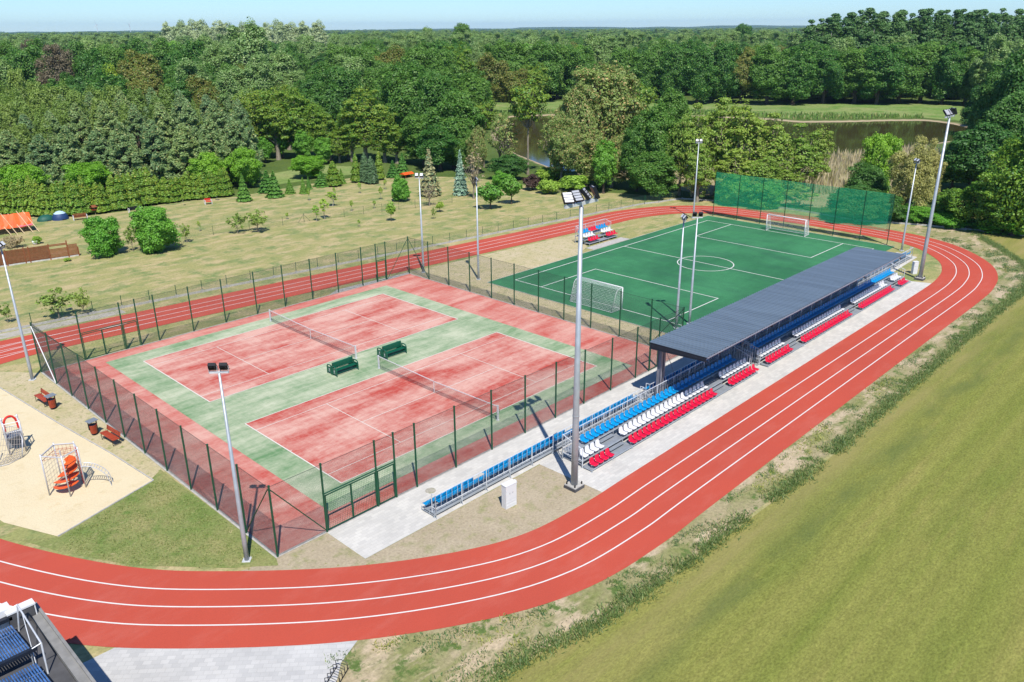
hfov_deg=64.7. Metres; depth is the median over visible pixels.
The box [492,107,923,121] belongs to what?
bank grass
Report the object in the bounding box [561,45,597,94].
broadleaf tree
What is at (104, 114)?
pine tree
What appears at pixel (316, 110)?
robinia tree
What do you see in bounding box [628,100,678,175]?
broadleaf tree
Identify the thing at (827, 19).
poplar tree
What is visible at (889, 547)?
mown field
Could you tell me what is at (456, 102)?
broadleaf tree
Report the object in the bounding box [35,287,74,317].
loose shrub
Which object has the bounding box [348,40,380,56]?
broadleaf tree
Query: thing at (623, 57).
broadleaf tree
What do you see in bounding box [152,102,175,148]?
pine tree
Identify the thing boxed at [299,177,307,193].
spruce tree
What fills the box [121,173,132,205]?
thuja
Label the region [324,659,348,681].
bike rack
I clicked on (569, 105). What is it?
flowering tree
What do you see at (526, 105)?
forked tree
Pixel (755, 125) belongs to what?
robinia tree
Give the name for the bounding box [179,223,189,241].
loose shrub
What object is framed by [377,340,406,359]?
double bench
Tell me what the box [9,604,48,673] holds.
tube rack
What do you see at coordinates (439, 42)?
broadleaf tree
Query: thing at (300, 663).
paved yard
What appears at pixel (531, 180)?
purple shrub
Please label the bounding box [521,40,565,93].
broadleaf tree
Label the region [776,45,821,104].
broadleaf tree
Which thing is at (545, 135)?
sparse tree
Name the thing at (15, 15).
sky
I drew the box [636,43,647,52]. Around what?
broadleaf tree
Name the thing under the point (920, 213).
round bush
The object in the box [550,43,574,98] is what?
broadleaf tree
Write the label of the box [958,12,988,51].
poplar tree
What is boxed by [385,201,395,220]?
young tree
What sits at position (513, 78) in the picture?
bronze tree
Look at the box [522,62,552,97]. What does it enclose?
robinia tree
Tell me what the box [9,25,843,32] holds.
hills
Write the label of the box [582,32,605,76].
poplar tree
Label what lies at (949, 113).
stadium mast
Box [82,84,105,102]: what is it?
birch tree
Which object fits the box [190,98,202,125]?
birch tree
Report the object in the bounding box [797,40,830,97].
broadleaf tree
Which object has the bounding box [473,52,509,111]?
bronze tree
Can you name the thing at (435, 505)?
bench stand
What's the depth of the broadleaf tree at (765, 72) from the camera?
264.19 m
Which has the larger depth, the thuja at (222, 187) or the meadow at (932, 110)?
the meadow at (932, 110)
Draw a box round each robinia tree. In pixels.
[228,90,254,117]
[239,88,273,139]
[251,89,294,159]
[255,88,275,143]
[269,84,303,149]
[294,99,329,155]
[313,112,339,159]
[327,129,350,162]
[328,104,368,161]
[336,86,387,159]
[366,108,402,162]
[380,125,407,163]
[440,41,475,78]
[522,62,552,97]
[666,108,699,195]
[675,102,718,196]
[680,143,715,201]
[695,95,745,194]
[711,148,753,190]
[713,95,771,175]
[745,112,805,178]
[745,151,783,188]
[770,161,804,197]
[773,123,825,187]
[804,122,834,178]
[928,188,957,212]
[943,184,985,223]
[962,180,1012,229]
[978,135,1023,235]
[983,162,1023,233]
[1011,178,1023,224]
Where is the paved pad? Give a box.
[587,237,627,249]
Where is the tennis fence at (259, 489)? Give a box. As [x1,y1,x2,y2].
[29,236,684,556]
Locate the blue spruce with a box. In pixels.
[452,149,468,195]
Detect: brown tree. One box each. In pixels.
[20,38,33,49]
[33,43,75,84]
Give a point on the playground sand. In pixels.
(27, 501)
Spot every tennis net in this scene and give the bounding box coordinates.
[269,309,356,358]
[377,355,498,419]
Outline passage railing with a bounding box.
[725,341,759,365]
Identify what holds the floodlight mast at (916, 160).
on the lawn at (126, 272)
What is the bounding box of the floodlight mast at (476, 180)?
[474,177,479,279]
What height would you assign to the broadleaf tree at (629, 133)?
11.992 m
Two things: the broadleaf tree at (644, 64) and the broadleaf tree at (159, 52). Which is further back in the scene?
the broadleaf tree at (644, 64)
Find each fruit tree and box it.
[474,181,504,208]
[499,175,522,203]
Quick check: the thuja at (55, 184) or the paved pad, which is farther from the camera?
the thuja at (55, 184)
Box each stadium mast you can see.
[561,185,599,492]
[914,107,956,280]
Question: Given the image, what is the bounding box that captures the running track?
[0,206,997,648]
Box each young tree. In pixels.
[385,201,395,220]
[435,201,443,208]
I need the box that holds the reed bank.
[619,156,926,207]
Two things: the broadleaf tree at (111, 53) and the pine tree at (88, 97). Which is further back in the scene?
the broadleaf tree at (111, 53)
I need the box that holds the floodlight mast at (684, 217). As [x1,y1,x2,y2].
[673,214,687,328]
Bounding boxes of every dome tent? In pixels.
[37,214,51,221]
[52,211,68,220]
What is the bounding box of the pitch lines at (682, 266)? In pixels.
[516,220,872,324]
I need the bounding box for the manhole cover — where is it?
[425,488,435,493]
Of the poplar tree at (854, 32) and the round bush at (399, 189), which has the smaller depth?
the round bush at (399, 189)
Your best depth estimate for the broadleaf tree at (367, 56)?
241.95 m
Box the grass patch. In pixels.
[19,469,277,567]
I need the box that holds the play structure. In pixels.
[39,441,112,496]
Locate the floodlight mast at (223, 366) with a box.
[207,362,251,562]
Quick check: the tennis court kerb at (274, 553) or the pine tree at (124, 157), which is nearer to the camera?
the tennis court kerb at (274, 553)
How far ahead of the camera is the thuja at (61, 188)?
113.88 m
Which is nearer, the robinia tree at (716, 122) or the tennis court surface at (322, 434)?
the tennis court surface at (322, 434)
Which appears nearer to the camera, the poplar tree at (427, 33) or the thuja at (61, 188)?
the thuja at (61, 188)
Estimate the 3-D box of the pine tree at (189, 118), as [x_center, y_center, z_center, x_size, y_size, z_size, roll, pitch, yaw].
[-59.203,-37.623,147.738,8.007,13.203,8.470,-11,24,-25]
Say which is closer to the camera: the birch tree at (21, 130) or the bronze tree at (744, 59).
the birch tree at (21, 130)
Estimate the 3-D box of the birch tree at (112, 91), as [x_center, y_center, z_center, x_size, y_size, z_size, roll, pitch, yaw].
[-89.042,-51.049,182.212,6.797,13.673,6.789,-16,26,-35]
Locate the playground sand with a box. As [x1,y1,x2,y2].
[0,389,150,535]
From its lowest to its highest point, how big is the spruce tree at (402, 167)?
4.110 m
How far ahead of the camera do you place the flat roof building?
29.10 m
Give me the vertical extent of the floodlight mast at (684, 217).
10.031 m
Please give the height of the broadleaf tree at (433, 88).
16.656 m
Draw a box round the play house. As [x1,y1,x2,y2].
[400,171,413,177]
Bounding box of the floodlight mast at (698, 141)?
[693,139,702,216]
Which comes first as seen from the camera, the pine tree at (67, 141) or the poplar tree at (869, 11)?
the pine tree at (67, 141)
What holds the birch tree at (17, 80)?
on the ground at (284, 164)
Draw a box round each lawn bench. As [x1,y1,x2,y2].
[72,213,87,220]
[128,206,136,212]
[204,198,211,204]
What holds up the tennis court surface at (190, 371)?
on the tennis court surround at (255, 403)
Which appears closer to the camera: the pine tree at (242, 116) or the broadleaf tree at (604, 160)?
the broadleaf tree at (604, 160)
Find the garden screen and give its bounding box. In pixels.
[0,240,79,266]
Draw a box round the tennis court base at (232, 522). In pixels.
[41,274,678,557]
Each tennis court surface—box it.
[145,294,455,400]
[246,332,594,481]
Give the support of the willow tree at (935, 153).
on the ground at (284, 164)
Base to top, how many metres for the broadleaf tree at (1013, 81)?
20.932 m
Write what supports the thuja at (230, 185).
on the ground at (284, 164)
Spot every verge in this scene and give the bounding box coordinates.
[0,372,163,477]
[337,224,1023,681]
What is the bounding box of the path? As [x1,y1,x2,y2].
[332,273,408,293]
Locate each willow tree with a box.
[886,134,936,206]
[913,138,947,203]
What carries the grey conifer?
on the lawn at (126, 272)
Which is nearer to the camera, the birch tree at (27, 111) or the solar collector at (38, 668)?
the solar collector at (38, 668)
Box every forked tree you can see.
[474,100,496,166]
[507,78,551,174]
[632,82,658,113]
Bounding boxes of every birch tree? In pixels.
[0,80,9,103]
[0,84,23,127]
[0,99,19,133]
[0,109,11,132]
[4,65,31,115]
[11,122,32,163]
[19,98,42,130]
[26,80,50,105]
[26,87,52,116]
[32,102,56,143]
[42,84,66,109]
[51,97,71,122]
[53,111,66,132]
[56,80,84,102]
[67,91,93,130]
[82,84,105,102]
[88,95,113,131]
[101,84,127,113]
[118,100,131,132]
[126,86,147,132]
[146,92,172,130]
[158,84,174,113]
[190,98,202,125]
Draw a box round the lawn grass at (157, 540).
[60,479,263,567]
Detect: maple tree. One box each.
[0,163,50,191]
[60,161,112,189]
[186,151,228,177]
[224,146,263,187]
[288,155,326,177]
[860,131,905,192]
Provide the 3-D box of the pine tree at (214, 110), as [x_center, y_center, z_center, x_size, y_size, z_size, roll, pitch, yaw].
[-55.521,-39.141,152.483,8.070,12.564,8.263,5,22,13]
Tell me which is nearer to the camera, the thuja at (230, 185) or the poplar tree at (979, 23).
the thuja at (230, 185)
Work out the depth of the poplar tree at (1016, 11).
370.93 m
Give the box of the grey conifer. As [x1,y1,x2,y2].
[418,149,441,195]
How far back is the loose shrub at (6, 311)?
72.35 m
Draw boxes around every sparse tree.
[487,114,510,156]
[494,119,519,154]
[537,115,558,159]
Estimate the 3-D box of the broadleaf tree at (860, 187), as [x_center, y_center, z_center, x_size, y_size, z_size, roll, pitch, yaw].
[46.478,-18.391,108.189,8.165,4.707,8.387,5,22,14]
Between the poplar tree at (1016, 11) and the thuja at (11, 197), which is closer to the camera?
the thuja at (11, 197)
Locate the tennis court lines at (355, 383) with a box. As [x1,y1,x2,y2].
[143,294,596,482]
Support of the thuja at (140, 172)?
on the ground at (284, 164)
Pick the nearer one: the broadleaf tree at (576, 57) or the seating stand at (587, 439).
the seating stand at (587, 439)
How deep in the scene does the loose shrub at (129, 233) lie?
95.31 m
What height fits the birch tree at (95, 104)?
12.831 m
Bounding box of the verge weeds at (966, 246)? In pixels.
[324,236,1023,681]
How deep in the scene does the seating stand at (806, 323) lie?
70.77 m
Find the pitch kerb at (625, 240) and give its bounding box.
[487,215,894,332]
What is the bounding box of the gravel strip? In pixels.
[0,310,125,338]
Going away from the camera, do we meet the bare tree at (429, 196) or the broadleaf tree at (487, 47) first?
the bare tree at (429, 196)
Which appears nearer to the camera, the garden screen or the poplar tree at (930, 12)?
the garden screen
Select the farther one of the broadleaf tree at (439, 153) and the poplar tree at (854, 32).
the poplar tree at (854, 32)
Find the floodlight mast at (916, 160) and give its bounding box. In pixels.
[899,158,920,250]
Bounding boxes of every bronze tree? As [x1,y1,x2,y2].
[116,49,163,93]
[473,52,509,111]
[493,68,529,104]
[726,46,756,103]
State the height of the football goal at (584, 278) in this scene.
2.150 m
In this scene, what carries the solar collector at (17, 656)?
on the flat roof building
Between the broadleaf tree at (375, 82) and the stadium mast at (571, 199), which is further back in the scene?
the broadleaf tree at (375, 82)
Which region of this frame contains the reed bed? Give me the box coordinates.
[791,142,940,193]
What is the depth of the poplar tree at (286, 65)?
239.74 m
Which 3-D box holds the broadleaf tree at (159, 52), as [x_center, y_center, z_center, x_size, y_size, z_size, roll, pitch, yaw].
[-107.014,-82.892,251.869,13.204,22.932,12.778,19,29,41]
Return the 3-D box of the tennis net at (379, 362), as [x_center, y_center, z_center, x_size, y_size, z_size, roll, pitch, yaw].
[-5.583,3.193,58.153,13.100,1.100,0.252,19,28,40]
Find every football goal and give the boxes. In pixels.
[570,277,622,312]
[765,214,808,236]
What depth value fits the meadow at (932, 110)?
259.80 m
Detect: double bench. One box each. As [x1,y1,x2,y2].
[327,356,358,376]
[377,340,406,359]
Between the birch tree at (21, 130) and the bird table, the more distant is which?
the birch tree at (21, 130)
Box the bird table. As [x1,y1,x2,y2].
[89,205,98,214]
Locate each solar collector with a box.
[0,625,36,667]
[0,663,50,681]
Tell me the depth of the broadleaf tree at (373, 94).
187.68 m
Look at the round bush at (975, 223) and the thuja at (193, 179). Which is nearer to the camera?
the round bush at (975, 223)
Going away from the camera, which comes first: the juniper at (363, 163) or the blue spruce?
the blue spruce
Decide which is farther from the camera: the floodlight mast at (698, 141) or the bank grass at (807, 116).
the bank grass at (807, 116)
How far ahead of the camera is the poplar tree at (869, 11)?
376.48 m
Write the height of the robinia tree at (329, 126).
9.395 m
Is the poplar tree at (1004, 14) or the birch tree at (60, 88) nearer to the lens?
the birch tree at (60, 88)
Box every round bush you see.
[77,216,125,257]
[129,205,183,253]
[391,175,410,200]
[491,170,511,186]
[714,173,751,204]
[747,181,785,209]
[901,203,934,222]
[924,211,974,228]
[968,216,1023,235]
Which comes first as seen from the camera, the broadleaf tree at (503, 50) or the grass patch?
the grass patch
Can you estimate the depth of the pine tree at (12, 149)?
135.16 m
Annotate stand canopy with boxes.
[649,247,904,397]
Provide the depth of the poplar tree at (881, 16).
329.14 m
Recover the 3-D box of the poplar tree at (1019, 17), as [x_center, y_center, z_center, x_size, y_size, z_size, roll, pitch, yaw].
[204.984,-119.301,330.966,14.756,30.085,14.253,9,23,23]
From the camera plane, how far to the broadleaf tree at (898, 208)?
106.30 m
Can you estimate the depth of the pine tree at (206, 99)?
169.55 m
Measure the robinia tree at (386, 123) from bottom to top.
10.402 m
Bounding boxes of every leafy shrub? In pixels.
[257,136,273,162]
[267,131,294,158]
[292,130,313,155]
[312,136,332,163]
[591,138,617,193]
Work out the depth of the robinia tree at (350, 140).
156.47 m
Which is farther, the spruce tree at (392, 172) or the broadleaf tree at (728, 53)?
the broadleaf tree at (728, 53)
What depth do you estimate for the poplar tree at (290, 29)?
615.61 m
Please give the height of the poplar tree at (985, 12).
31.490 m
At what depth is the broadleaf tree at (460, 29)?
563.96 m
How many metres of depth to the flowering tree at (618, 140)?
130.04 m
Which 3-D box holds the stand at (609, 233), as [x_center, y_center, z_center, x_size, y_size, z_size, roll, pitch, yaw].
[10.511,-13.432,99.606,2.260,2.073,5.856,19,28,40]
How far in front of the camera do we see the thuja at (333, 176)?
134.19 m
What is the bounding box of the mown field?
[499,201,1023,681]
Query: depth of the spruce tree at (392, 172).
142.02 m
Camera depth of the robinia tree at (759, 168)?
117.57 m
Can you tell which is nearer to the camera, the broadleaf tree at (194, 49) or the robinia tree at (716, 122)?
the robinia tree at (716, 122)
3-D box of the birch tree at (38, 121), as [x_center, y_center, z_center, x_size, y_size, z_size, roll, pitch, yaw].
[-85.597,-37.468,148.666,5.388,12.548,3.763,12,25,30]
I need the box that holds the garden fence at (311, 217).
[121,195,451,247]
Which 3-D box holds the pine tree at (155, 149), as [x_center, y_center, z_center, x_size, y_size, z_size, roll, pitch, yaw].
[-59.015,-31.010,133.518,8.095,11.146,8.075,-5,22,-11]
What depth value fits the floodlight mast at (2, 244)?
59.22 m
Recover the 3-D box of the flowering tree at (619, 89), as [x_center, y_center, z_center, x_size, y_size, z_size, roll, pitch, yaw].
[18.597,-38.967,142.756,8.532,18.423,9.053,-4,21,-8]
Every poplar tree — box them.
[159,22,173,40]
[170,19,189,39]
[182,19,198,41]
[196,19,216,40]
[196,31,219,48]
[198,41,236,74]
[210,20,229,40]
[225,16,279,71]
[238,21,245,31]
[238,54,284,98]
[261,21,277,43]
[268,47,305,83]
[270,19,290,43]
[276,70,304,90]
[284,21,300,42]
[294,20,310,40]
[305,47,324,65]
[308,19,329,45]
[422,25,433,42]
[468,38,484,72]
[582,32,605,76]
[709,38,719,97]
[751,40,774,48]
[797,19,825,45]
[807,18,827,40]
[816,17,830,37]
[821,13,849,37]
[821,17,843,48]
[832,12,869,49]
[841,12,857,29]
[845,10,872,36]
[856,7,876,29]
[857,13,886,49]
[873,12,886,33]
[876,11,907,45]
[880,11,891,25]
[885,11,909,32]
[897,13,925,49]
[908,16,940,46]
[910,9,927,33]
[922,8,935,25]
[930,10,945,34]
[932,15,962,95]
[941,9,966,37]
[954,9,967,23]
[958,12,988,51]
[962,9,985,31]
[966,12,999,55]
[976,9,988,22]
[987,13,1001,32]
[995,8,1008,30]
[995,15,1022,53]
[1006,39,1018,48]
[1007,10,1023,38]
[1008,17,1023,42]
[1010,8,1023,25]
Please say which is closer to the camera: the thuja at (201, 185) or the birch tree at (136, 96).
the thuja at (201, 185)
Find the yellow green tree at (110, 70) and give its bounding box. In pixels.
[102,63,117,75]
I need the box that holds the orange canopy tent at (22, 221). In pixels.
[0,210,39,234]
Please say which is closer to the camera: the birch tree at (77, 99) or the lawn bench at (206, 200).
the lawn bench at (206, 200)
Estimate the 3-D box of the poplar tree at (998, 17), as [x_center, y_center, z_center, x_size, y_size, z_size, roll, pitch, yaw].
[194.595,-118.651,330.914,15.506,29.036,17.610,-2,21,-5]
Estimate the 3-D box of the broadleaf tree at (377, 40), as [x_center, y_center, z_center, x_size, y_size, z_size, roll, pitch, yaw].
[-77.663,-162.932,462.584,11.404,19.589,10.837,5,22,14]
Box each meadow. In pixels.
[255,165,359,186]
[489,101,966,120]
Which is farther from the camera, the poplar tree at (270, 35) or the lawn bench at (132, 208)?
the poplar tree at (270, 35)
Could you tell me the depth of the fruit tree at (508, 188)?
119.17 m
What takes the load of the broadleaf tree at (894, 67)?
on the meadow at (932, 110)
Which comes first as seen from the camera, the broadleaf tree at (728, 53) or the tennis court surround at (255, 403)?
the tennis court surround at (255, 403)
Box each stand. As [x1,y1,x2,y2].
[421,386,644,518]
[562,346,758,472]
[575,219,616,245]
[635,247,913,399]
[741,263,910,367]
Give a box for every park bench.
[34,388,51,406]
[100,425,120,445]
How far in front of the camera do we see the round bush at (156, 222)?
93.81 m
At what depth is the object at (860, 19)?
331.49 m
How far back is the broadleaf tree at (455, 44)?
293.06 m
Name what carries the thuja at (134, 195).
on the ground at (284, 164)
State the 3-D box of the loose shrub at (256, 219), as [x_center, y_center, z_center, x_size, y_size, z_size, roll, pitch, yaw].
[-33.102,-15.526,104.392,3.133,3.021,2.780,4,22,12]
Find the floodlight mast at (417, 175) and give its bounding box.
[415,173,424,272]
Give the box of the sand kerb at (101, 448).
[0,387,153,536]
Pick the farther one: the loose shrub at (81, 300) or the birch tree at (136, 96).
the birch tree at (136, 96)
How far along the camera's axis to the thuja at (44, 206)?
113.32 m
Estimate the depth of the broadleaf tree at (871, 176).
114.02 m
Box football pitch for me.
[489,216,893,331]
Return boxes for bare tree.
[422,183,438,205]
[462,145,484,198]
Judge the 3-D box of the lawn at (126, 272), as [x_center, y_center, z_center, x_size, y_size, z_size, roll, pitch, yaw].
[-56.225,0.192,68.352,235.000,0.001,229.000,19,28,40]
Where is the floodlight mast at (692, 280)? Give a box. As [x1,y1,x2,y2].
[687,212,702,323]
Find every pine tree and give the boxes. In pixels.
[0,129,38,180]
[16,113,34,153]
[24,134,59,184]
[40,110,61,171]
[47,125,86,183]
[54,94,69,116]
[66,102,91,153]
[80,129,124,186]
[83,91,100,126]
[94,100,128,148]
[104,121,149,179]
[112,89,141,131]
[125,103,149,149]
[137,118,181,182]
[143,87,163,122]
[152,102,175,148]
[160,122,201,179]
[170,89,184,129]
[172,98,203,164]
[196,117,234,181]
[199,94,216,122]
[203,99,226,146]
[220,110,263,179]
[223,96,234,123]
[226,98,264,161]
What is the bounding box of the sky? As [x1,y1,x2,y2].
[0,0,1023,31]
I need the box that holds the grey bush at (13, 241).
[1,235,24,247]
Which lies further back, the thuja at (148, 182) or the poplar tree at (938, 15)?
the poplar tree at (938, 15)
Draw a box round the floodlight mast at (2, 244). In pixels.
[0,241,36,380]
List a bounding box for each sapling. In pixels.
[311,205,318,220]
[319,199,328,218]
[325,192,337,205]
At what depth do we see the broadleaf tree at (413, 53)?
242.76 m
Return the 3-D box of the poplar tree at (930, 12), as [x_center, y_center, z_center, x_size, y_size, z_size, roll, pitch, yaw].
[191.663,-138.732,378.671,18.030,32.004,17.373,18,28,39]
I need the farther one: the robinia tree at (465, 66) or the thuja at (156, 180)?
the robinia tree at (465, 66)
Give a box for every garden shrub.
[31,236,41,243]
[535,166,566,179]
[536,178,560,193]
[559,175,589,190]
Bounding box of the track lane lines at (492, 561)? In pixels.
[0,207,982,625]
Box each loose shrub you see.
[0,302,11,319]
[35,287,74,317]
[71,287,89,313]
[123,226,136,247]
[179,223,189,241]
[225,212,245,233]
[244,209,267,231]
[782,186,819,207]
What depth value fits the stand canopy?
61.48 m
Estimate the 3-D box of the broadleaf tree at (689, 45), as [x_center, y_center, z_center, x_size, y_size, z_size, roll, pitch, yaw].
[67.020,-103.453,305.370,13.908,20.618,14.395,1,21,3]
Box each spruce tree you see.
[236,173,253,202]
[256,170,269,193]
[265,170,284,197]
[284,179,295,194]
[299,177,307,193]
[306,177,312,189]
[313,171,329,187]
[339,169,345,183]
[386,161,399,177]
[396,153,410,176]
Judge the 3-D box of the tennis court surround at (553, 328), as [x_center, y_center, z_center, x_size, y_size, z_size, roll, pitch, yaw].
[-11.354,1.760,63.528,33.750,0.001,36.250,19,28,40]
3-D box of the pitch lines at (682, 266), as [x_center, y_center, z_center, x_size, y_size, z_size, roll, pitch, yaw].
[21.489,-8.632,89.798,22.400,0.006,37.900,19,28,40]
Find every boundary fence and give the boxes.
[0,197,644,332]
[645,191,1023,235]
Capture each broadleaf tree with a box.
[0,40,17,59]
[26,37,57,60]
[65,39,89,62]
[72,46,111,82]
[97,42,126,74]
[119,36,151,60]
[149,36,182,66]
[156,49,186,82]
[165,40,184,48]
[181,37,205,64]
[203,62,218,80]
[266,41,272,56]
[269,40,277,52]
[277,43,302,69]
[324,43,354,66]
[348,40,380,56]
[352,45,375,70]
[360,87,385,125]
[367,40,379,46]
[367,67,402,131]
[371,38,382,45]
[375,62,423,128]
[398,112,434,164]
[400,45,429,67]
[408,69,455,116]
[414,40,439,53]
[415,123,462,170]
[419,46,460,77]
[422,87,488,168]
[432,39,449,49]
[436,38,466,62]
[450,129,478,171]
[453,23,470,34]
[471,42,493,70]
[486,154,530,176]
[490,38,528,101]
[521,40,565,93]
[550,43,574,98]
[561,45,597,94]
[607,46,637,77]
[618,115,651,191]
[626,50,661,98]
[626,151,679,197]
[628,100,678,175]
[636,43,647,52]
[647,38,671,94]
[650,43,689,98]
[656,88,692,150]
[676,45,720,102]
[680,38,706,95]
[708,39,744,99]
[736,23,752,42]
[738,41,751,48]
[748,43,792,104]
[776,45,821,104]
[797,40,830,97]
[809,48,847,103]
[826,184,883,220]
[839,46,880,103]
[843,161,891,194]
[856,42,910,104]
[875,194,907,220]
[880,46,935,103]
[902,41,945,102]
[923,41,971,104]
[934,143,975,188]
[951,45,986,104]
[964,72,1011,130]
[976,88,1023,152]
[985,49,1023,113]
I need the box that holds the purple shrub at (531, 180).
[522,174,539,189]
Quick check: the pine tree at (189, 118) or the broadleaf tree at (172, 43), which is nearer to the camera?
the pine tree at (189, 118)
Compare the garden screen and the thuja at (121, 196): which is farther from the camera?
the thuja at (121, 196)
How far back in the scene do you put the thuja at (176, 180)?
123.59 m
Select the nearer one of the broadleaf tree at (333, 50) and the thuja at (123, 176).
the thuja at (123, 176)
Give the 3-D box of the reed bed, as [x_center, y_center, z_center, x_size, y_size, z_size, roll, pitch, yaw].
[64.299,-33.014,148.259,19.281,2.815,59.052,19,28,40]
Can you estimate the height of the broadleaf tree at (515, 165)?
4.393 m
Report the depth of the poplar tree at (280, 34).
595.27 m
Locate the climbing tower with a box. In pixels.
[0,414,26,465]
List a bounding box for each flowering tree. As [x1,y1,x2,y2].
[465,125,487,173]
[546,111,582,181]
[554,80,599,175]
[560,129,606,185]
[567,60,639,170]
[593,134,627,187]
[598,65,646,145]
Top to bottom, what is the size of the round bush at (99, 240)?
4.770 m
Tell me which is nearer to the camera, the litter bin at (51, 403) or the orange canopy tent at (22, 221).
the litter bin at (51, 403)
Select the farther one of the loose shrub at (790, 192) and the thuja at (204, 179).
the thuja at (204, 179)
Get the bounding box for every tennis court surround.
[45,274,676,553]
[106,285,631,510]
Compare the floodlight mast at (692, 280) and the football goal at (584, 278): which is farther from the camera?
the football goal at (584, 278)
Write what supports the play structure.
on the playground sand
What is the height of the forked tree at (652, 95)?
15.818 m
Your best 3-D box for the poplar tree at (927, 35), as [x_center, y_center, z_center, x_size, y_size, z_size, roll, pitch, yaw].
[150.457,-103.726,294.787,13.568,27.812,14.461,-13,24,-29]
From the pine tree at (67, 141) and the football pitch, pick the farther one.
the pine tree at (67, 141)
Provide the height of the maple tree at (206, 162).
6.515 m
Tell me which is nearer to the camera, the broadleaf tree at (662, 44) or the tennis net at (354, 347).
the tennis net at (354, 347)
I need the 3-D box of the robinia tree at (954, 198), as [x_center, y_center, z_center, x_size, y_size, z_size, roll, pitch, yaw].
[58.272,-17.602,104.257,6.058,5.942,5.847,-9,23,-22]
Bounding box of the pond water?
[496,115,967,170]
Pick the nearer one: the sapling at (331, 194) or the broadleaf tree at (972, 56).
the sapling at (331, 194)
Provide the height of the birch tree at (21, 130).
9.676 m
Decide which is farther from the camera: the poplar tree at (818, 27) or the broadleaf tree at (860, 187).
the poplar tree at (818, 27)
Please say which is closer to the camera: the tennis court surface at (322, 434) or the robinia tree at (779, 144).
the tennis court surface at (322, 434)
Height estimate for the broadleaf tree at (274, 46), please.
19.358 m
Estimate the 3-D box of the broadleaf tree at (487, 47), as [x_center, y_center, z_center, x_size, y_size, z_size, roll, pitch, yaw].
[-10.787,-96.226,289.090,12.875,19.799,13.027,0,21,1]
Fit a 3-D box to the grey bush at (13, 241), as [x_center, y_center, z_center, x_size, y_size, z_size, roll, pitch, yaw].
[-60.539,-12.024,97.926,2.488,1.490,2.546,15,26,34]
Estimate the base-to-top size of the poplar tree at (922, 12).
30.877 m
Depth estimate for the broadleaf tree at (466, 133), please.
145.15 m
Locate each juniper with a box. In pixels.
[359,153,366,181]
[364,156,378,183]
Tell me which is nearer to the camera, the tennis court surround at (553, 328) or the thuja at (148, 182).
the tennis court surround at (553, 328)
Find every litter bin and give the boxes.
[43,393,56,408]
[85,417,98,434]
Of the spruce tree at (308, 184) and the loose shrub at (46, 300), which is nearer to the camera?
the loose shrub at (46, 300)
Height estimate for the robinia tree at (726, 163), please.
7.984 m
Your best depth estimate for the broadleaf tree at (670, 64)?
271.36 m
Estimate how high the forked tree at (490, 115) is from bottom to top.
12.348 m
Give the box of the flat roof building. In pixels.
[0,598,95,681]
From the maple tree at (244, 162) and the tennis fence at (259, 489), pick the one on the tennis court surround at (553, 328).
the tennis fence at (259, 489)
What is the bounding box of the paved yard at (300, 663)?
[83,640,356,681]
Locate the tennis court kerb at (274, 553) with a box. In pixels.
[43,274,677,555]
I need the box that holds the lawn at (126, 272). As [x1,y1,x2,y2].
[0,176,1014,681]
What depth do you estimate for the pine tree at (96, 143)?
132.78 m
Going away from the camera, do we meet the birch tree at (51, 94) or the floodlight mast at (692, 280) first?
the floodlight mast at (692, 280)
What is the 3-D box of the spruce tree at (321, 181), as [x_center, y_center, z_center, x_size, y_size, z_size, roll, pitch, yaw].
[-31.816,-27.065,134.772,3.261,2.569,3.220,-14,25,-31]
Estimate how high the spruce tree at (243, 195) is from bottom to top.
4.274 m
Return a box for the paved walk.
[328,252,930,558]
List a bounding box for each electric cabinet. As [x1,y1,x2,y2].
[501,479,516,508]
[911,261,918,273]
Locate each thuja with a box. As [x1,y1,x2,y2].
[0,182,8,213]
[6,182,16,213]
[15,179,25,212]
[22,175,35,215]
[30,179,39,215]
[37,183,53,215]
[48,183,61,214]
[53,180,63,210]
[57,181,67,214]
[64,179,71,214]
[66,180,89,214]
[77,174,92,213]
[85,185,93,212]
[90,182,109,212]
[98,183,112,210]
[105,177,118,210]
[108,174,115,207]
[113,173,130,209]
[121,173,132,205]
[125,172,142,206]
[131,168,145,205]
[137,168,150,204]
[142,167,159,204]
[149,175,160,203]
[152,174,160,198]
[159,177,173,202]
[168,179,183,201]
[173,177,183,199]
[181,171,194,199]
[190,172,203,198]
[196,175,207,198]
[200,172,211,196]
[207,170,219,196]
[216,168,231,196]
[222,167,233,194]
[326,161,342,185]
[350,153,359,181]
[375,151,385,179]
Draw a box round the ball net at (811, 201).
[712,172,895,244]
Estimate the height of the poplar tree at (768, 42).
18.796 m
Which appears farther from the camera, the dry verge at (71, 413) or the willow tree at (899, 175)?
the willow tree at (899, 175)
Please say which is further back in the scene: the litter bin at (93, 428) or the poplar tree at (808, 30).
the poplar tree at (808, 30)
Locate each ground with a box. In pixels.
[1,89,972,227]
[242,465,601,570]
[408,235,666,344]
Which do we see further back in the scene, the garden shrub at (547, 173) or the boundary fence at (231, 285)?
the garden shrub at (547, 173)
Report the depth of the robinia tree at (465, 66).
250.43 m

